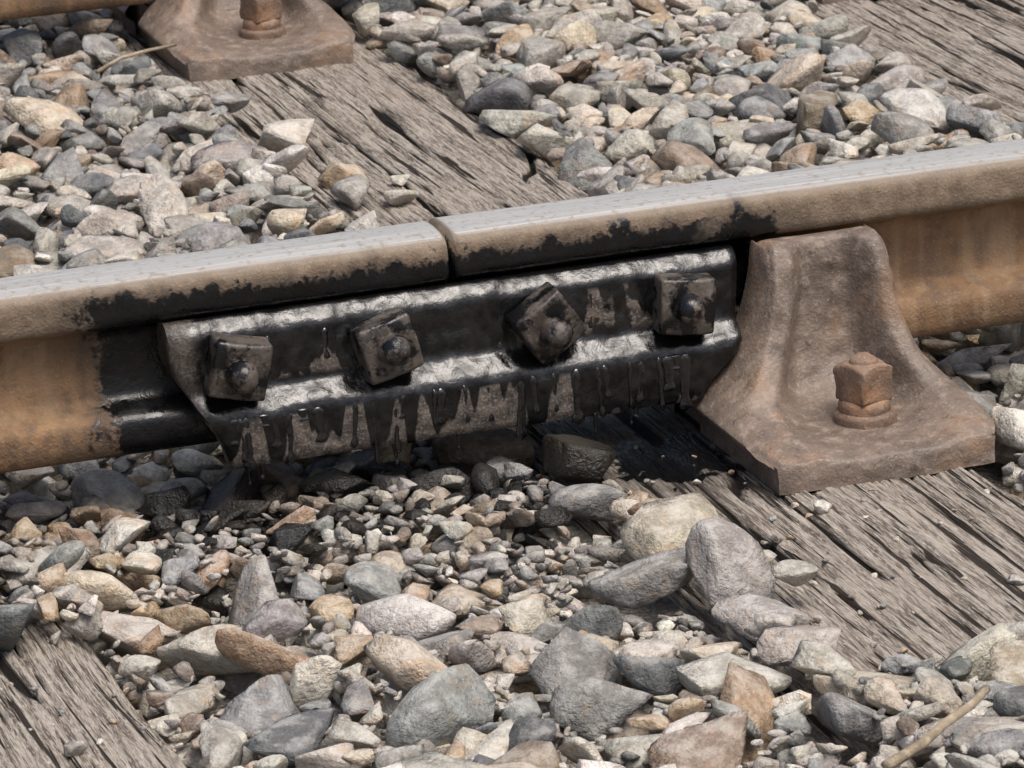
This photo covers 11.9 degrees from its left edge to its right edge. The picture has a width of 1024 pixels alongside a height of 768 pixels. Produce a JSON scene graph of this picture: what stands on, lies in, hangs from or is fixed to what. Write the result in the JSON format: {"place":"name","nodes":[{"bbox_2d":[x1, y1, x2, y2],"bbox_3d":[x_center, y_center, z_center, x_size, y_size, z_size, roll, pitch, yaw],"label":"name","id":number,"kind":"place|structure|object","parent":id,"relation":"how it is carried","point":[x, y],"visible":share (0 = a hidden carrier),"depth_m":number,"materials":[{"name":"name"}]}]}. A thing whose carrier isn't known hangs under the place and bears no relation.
{"place":"outdoors","nodes":[
{"label":"outdoors","id":0,"kind":"place"},
{"bbox_2d":[0,0,1023,767],"bbox_3d":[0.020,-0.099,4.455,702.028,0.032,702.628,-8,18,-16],"label":"ground","id":1,"kind":"structure","parent":0,"point":[666,606],"depth_m":3.66,"materials":[{"name":"grey gravel"}]},
{"bbox_2d":[0,519,185,767],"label":"railway sleeper","id":2,"kind":"object","parent":1,"relation":"on","point":[69,674],"visible":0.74,"depth_m":3.39,"materials":[{"name":"brown wood"}]},
{"bbox_2d":[0,221,448,472],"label":"rail","id":3,"kind":"object","parent":2,"relation":"on","point":[85,375],"visible":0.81,"depth_m":3.75,"materials":[{"name":"metal"}]},
{"bbox_2d":[156,243,741,486],"bbox_3d":[-0.050,-0.022,3.841,0.461,0.131,0.168,-8,18,-16],"label":"fishplate","id":4,"kind":"object","parent":3,"relation":"attached to","point":[396,369],"visible":0.92,"depth_m":3.79,"materials":[{"name":"black metal"}]},
{"bbox_2d":[95,43,176,73],"bbox_3d":[-0.385,-0.336,5.058,0.104,0.015,0.010,-16,21,-35],"label":"dry twig","id":5,"kind":"object","parent":1,"relation":"on","point":[107,65],"visible":1,"depth_m":5.05,"materials":[{"name":"beige wood"}]},
{"bbox_2d":[46,6,1023,767],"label":"railway sleeper","id":6,"kind":"object","parent":1,"relation":"on","point":[380,118],"visible":0.34,"depth_m":3.78,"materials":[{"name":"brown wood"}]},
{"bbox_2d":[0,0,155,20],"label":"rail","id":7,"kind":"object","parent":6,"relation":"on","point":[13,9],"visible":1,"depth_m":5.24,"materials":[{"name":"metal"}]},
{"bbox_2d":[104,0,354,81],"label":"rail chair","id":8,"kind":"object","parent":6,"relation":"on","point":[222,39],"visible":0.99,"depth_m":5.19,"materials":[{"name":"brown metal"}]},
{"bbox_2d":[667,224,994,494],"bbox_3d":[0.221,-0.056,3.933,0.200,0.157,0.422,-8,18,-16],"label":"rail chair","id":9,"kind":"object","parent":6,"relation":"on","point":[830,374],"visible":0.67,"depth_m":3.83,"materials":[{"name":"brown metal"}]},
{"bbox_2d":[764,0,1023,139],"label":"railway sleeper","id":10,"kind":"object","parent":1,"relation":"on","point":[966,48],"visible":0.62,"depth_m":5.16,"materials":[{"name":"brown wood"}]},
{"bbox_2d":[429,138,1023,337],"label":"rail","id":11,"kind":"object","parent":10,"relation":"on","point":[947,225],"visible":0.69,"depth_m":3.90,"materials":[{"name":"metal"}]},
{"bbox_2d":[815,0,855,3],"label":"rail chair","id":12,"kind":"object","parent":10,"relation":"on","point":[828,1],"visible":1,"depth_m":5.33,"materials":[{"name":"brown metal"}]},
{"bbox_2d":[881,684,990,767],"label":"dry twig","id":13,"kind":"object","parent":1,"relation":"on","point":[899,758],"visible":1,"depth_m":3.14,"materials":[{"name":"beige wood"}]}
]}

